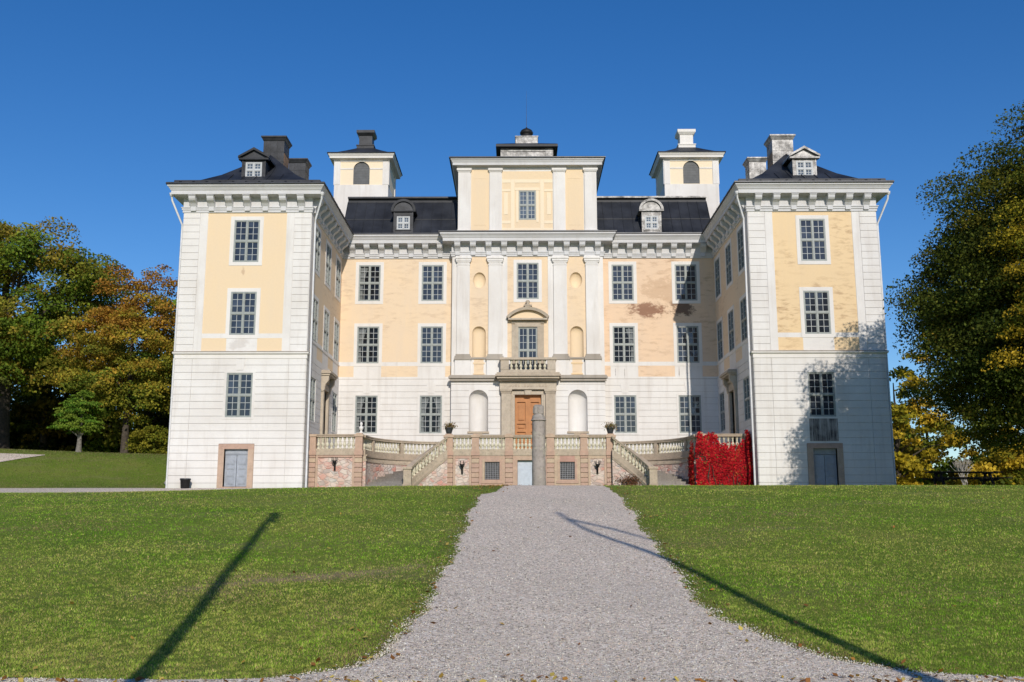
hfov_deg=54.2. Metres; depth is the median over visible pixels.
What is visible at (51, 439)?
dark tree
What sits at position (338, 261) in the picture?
window
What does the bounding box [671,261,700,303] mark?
window
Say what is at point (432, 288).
window
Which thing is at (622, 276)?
window
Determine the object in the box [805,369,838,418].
window
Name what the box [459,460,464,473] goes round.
wall lamp
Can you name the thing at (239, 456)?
door
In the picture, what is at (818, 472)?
door
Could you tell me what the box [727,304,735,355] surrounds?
window
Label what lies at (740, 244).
window
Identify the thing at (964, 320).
linden tree
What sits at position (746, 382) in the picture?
window
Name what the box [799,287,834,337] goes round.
window
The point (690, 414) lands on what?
window
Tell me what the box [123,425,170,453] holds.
yellow bush
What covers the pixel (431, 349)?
window
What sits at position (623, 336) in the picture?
window
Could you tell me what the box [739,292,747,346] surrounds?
window
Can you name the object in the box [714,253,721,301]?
window
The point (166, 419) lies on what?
dark tree
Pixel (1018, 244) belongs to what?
yellow tree
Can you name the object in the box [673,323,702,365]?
window
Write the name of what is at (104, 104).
sky
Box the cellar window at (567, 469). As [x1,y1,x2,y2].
[560,462,574,479]
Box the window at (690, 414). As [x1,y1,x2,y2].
[676,393,703,434]
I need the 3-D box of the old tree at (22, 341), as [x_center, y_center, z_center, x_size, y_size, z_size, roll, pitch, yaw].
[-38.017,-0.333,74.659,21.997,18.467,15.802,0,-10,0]
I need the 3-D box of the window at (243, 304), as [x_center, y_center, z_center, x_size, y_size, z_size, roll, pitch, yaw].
[-14.312,-1.473,53.236,1.780,2.735,0.130,0,-10,0]
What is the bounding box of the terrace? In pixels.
[308,433,750,487]
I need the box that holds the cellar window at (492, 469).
[485,462,499,479]
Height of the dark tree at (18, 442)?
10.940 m
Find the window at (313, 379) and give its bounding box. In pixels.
[309,374,316,423]
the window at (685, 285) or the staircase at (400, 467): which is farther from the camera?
the window at (685, 285)
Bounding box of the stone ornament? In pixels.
[359,422,362,432]
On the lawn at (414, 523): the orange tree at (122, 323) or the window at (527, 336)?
the orange tree at (122, 323)
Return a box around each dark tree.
[10,363,85,449]
[36,363,168,452]
[154,417,168,432]
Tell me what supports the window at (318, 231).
in the castle
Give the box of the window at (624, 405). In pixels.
[612,393,638,434]
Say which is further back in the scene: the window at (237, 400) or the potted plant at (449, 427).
the potted plant at (449, 427)
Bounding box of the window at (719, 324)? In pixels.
[716,316,723,364]
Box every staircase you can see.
[362,435,453,486]
[602,434,696,485]
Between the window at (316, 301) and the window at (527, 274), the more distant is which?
the window at (527, 274)
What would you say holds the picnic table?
on the lawn at (414, 523)
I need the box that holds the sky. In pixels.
[0,0,1023,466]
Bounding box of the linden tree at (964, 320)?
[883,101,1023,458]
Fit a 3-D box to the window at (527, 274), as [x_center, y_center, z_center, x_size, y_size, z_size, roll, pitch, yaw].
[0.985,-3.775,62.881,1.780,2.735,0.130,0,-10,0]
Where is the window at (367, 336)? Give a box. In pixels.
[353,323,382,365]
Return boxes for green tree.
[9,282,105,451]
[61,298,176,453]
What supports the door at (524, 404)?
in the castle
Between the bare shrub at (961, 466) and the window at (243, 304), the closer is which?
the window at (243, 304)
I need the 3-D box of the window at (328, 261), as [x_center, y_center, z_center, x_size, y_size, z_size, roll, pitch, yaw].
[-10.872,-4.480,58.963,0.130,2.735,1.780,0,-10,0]
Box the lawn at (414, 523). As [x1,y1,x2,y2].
[0,449,1023,679]
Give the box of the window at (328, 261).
[325,238,331,290]
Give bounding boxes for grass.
[0,448,168,487]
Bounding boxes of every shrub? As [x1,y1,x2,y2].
[609,471,642,485]
[950,457,972,484]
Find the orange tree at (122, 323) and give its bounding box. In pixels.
[50,263,177,452]
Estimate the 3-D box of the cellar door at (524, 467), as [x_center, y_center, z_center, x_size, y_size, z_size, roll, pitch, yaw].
[0.955,7.419,53.804,1.300,1.940,0.065,0,-10,0]
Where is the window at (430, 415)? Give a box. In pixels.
[417,393,443,434]
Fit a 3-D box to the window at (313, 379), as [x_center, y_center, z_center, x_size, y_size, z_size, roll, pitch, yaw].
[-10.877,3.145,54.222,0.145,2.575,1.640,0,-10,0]
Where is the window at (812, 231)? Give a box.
[795,215,830,263]
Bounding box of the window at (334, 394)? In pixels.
[331,390,337,433]
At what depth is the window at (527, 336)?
62.14 m
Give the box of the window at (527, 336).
[518,327,537,369]
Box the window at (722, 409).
[719,389,725,433]
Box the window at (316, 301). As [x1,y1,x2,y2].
[312,294,318,346]
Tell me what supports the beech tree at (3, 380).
on the lawn at (414, 523)
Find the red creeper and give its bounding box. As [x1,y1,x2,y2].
[687,429,753,485]
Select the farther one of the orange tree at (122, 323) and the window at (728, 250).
the orange tree at (122, 323)
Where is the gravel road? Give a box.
[0,488,280,492]
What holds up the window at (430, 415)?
in the castle
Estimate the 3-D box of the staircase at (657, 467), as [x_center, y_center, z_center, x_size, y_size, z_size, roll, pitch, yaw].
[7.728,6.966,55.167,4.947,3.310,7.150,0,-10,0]
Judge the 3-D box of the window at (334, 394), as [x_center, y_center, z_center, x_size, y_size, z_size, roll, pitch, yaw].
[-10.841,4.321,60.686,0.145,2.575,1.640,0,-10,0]
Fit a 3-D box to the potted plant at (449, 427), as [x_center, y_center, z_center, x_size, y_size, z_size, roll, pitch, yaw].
[-3.488,4.657,54.263,1.094,0.786,0.687,-3,-11,14]
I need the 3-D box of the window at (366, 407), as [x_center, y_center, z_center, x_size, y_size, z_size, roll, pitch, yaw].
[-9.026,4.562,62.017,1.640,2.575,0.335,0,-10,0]
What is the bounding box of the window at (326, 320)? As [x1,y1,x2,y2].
[322,305,329,356]
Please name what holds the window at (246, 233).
in the castle
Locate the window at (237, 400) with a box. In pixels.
[222,370,255,418]
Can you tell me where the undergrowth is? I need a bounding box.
[10,409,171,452]
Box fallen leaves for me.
[0,484,1023,681]
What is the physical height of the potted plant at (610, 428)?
0.702 m
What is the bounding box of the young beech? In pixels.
[47,389,106,451]
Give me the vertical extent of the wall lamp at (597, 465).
0.702 m
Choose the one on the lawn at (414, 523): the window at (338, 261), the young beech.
the young beech
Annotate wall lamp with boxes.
[331,457,337,470]
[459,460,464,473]
[594,460,600,473]
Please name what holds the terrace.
on the lawn at (414, 523)
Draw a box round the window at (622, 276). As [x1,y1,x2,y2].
[608,262,636,303]
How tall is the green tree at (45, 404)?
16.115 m
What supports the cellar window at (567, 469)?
in the terrace
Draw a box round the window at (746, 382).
[742,373,750,423]
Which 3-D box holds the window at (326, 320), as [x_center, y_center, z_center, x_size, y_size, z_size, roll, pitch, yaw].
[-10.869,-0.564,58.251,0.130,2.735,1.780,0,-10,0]
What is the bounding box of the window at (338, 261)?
[335,253,341,301]
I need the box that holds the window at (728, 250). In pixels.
[725,238,732,289]
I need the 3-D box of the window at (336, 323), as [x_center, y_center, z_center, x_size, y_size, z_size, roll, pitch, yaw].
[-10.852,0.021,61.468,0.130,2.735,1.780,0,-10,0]
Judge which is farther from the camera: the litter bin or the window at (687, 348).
the window at (687, 348)
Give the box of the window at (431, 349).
[417,323,445,365]
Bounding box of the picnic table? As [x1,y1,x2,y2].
[922,471,1011,484]
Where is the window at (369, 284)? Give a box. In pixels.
[355,262,383,303]
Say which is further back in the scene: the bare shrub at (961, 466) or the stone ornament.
the bare shrub at (961, 466)
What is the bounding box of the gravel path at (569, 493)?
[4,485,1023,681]
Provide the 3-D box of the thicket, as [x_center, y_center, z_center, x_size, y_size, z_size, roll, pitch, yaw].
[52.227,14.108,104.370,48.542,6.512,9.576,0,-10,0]
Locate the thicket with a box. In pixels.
[919,450,1012,484]
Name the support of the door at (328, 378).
in the castle
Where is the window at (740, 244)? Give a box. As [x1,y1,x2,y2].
[736,222,744,276]
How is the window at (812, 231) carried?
in the castle
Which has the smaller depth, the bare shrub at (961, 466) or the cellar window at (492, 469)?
the cellar window at (492, 469)
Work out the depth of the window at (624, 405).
61.80 m
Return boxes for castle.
[165,91,895,487]
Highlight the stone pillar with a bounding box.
[531,405,545,484]
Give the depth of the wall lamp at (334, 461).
53.00 m
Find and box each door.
[216,444,253,487]
[319,370,337,448]
[515,395,540,448]
[518,461,531,484]
[719,369,739,447]
[807,443,844,485]
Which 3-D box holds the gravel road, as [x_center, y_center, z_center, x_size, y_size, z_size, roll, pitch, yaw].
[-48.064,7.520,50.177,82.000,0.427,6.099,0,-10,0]
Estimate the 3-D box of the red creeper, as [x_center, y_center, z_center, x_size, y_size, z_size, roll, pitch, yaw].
[11.131,6.371,53.229,3.428,3.395,1.372,0,-10,0]
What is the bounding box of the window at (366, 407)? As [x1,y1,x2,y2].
[352,394,379,434]
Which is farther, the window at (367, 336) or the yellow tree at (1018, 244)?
the window at (367, 336)
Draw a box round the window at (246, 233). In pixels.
[229,216,263,265]
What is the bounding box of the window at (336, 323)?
[333,317,339,364]
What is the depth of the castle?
61.12 m
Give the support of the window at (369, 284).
in the castle
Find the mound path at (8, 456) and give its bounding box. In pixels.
[0,453,41,461]
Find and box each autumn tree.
[889,352,970,485]
[891,380,998,484]
[955,393,1023,484]
[978,414,1023,484]
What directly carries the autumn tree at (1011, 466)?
on the lawn at (414, 523)
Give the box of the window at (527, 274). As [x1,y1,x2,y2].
[513,260,541,301]
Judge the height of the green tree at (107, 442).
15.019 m
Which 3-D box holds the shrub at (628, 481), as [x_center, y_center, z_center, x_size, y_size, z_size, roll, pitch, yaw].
[6.332,7.377,52.678,2.741,1.059,1.077,0,-10,0]
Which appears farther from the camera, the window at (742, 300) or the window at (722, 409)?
the window at (722, 409)
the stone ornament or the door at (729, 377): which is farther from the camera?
the door at (729, 377)
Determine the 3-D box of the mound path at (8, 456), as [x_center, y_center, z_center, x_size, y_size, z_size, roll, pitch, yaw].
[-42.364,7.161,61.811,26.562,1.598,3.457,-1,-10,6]
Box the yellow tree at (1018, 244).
[978,164,1023,373]
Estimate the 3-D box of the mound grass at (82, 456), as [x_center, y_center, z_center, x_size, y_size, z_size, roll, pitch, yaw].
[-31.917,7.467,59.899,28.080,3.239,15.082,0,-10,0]
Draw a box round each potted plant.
[438,422,457,433]
[601,422,618,433]
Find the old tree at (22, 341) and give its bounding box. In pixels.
[0,216,151,448]
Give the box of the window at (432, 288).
[418,262,446,303]
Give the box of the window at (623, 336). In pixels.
[609,323,638,365]
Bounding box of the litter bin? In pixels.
[180,478,190,487]
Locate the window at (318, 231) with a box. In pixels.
[315,224,320,277]
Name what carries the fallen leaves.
on the lawn at (414, 523)
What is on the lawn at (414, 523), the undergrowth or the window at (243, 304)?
the undergrowth
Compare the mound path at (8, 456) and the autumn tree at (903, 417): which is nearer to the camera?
the mound path at (8, 456)
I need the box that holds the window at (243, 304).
[225,288,260,337]
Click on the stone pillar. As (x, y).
(538, 419)
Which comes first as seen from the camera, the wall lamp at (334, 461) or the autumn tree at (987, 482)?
the wall lamp at (334, 461)
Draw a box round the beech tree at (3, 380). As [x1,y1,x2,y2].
[0,376,11,395]
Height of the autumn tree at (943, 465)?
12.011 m

